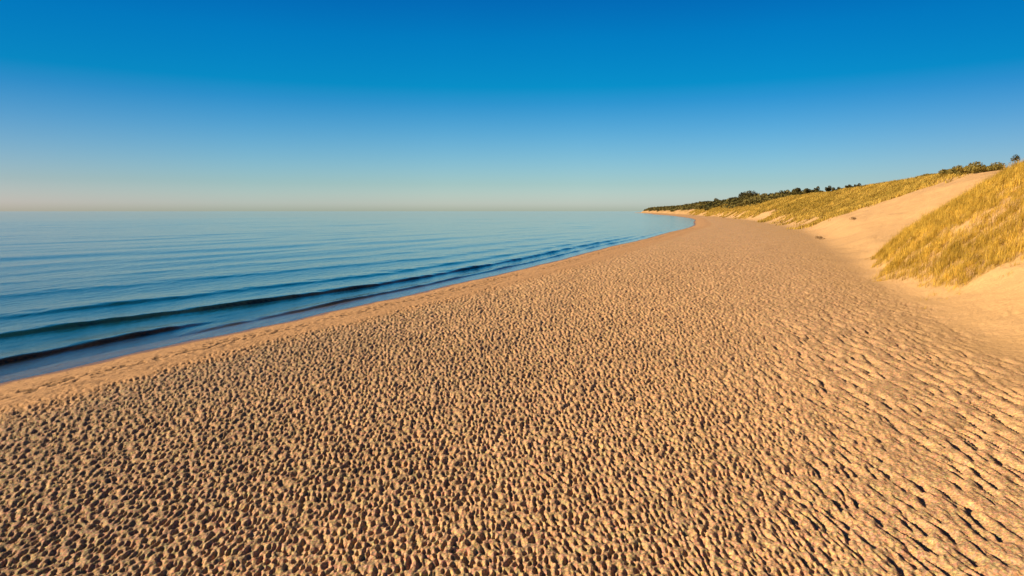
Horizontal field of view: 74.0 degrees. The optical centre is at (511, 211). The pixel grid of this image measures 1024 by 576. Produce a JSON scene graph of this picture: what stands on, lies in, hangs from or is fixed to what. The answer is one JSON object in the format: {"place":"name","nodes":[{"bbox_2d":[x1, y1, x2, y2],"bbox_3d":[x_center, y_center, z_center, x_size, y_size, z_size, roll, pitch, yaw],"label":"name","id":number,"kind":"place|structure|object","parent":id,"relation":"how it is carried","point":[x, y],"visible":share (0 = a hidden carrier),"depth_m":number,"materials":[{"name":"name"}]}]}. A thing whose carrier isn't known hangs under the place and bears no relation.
{"place":"outdoors","nodes":[
{"label":"outdoors","id":0,"kind":"place"},
{"bbox_2d":[0,211,694,380],"bbox_3d":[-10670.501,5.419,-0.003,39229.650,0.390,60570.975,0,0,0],"label":"sea water","id":1,"kind":"structure","parent":0,"point":[73,280],"depth_m":77.97,"materials":[{"name":"blue liquid"}]},
{"bbox_2d":[0,170,1023,575],"bbox_3d":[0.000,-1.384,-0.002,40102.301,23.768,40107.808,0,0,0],"label":"beach ground","id":2,"kind":"structure","parent":0,"point":[706,394],"depth_m":15.12,"materials":[{"name":"beige sand"}]},
{"bbox_2d":[643,190,803,211],"bbox_3d":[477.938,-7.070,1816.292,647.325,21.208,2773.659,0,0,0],"label":"coastal wood","id":3,"kind":"object","parent":2,"relation":"on","point":[748,200],"visible":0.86,"depth_m":644.82,"materials":[{"name":"green plant"}]},
{"bbox_2d":[738,190,759,199],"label":"round bush","id":4,"kind":"object","parent":2,"relation":"on","point":[743,194],"visible":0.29,"depth_m":657.46,"materials":[{"name":"green plant"}]},
{"bbox_2d":[791,188,800,193],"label":"skyline bush","id":5,"kind":"object","parent":2,"relation":"on","point":[796,190],"visible":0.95,"depth_m":431.69,"materials":[{"name":"green plant"}]},
{"bbox_2d":[803,188,810,193],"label":"skyline bush","id":6,"kind":"object","parent":2,"relation":"on","point":[806,190],"visible":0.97,"depth_m":350.67,"materials":[{"name":"green plant"}]},
{"bbox_2d":[687,171,974,229],"bbox_3d":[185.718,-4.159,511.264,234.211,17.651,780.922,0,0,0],"label":"ridge grass","id":7,"kind":"structure","parent":2,"relation":"on","point":[801,206],"depth_m":216.68,"materials":[{"name":"yellow plant"}]},
{"bbox_2d":[938,169,947,173],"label":"ridge shrub","id":8,"kind":"object","parent":2,"relation":"on","point":[943,170],"visible":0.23,"depth_m":141.52,"materials":[{"name":"green plant"}]},
{"bbox_2d":[864,159,1023,307],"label":"dune grass","id":9,"kind":"structure","parent":2,"relation":"on","point":[932,220],"depth_m":41.62,"materials":[{"name":"yellow plant"}]},
{"bbox_2d":[946,169,962,174],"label":"ridge shrub","id":10,"kind":"object","parent":2,"relation":"on","point":[952,171],"visible":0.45,"depth_m":131.16,"materials":[{"name":"green plant"}]},
{"bbox_2d":[955,167,968,172],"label":"ridge shrub","id":11,"kind":"object","parent":2,"relation":"on","point":[960,169],"visible":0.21,"depth_m":126.56,"materials":[{"name":"green plant"}]},
{"bbox_2d":[964,161,985,172],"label":"ridge shrub","id":12,"kind":"object","parent":2,"relation":"on","point":[972,165],"visible":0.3,"depth_m":124.57,"materials":[{"name":"green plant"}]},
{"bbox_2d":[967,166,985,172],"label":"ridge shrub","id":13,"kind":"object","parent":2,"relation":"on","point":[972,170],"visible":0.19,"depth_m":122.01,"materials":[{"name":"green plant"}]},
{"bbox_2d":[975,165,1002,171],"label":"ridge shrub","id":14,"kind":"object","parent":2,"relation":"on","point":[980,168],"visible":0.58,"depth_m":117.38,"materials":[{"name":"green plant"}]},
{"bbox_2d":[972,162,1005,171],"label":"ridge shrub","id":15,"kind":"object","parent":2,"relation":"on","point":[986,166],"visible":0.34,"depth_m":117.94,"materials":[{"name":"green plant"}]},
{"bbox_2d":[986,163,1003,170],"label":"ridge shrub","id":16,"kind":"object","parent":2,"relation":"on","point":[994,167],"visible":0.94,"depth_m":115.03,"materials":[{"name":"green plant"}]},
{"bbox_2d":[1010,154,1019,162],"bbox_3d":[39.442,-3.449,52.988,1.167,2.057,0.874,0,0,0],"label":"tree","id":17,"kind":"object","parent":2,"relation":"on","point":[1017,157],"visible":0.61,"depth_m":53.00,"materials":[{"name":"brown plant"}]},
{"bbox_2d":[0,0,1023,210],"label":"sky","id":18,"kind":"structure","parent":0,"point":[106,105],"materials":[{"name":"blue"}]}
]}

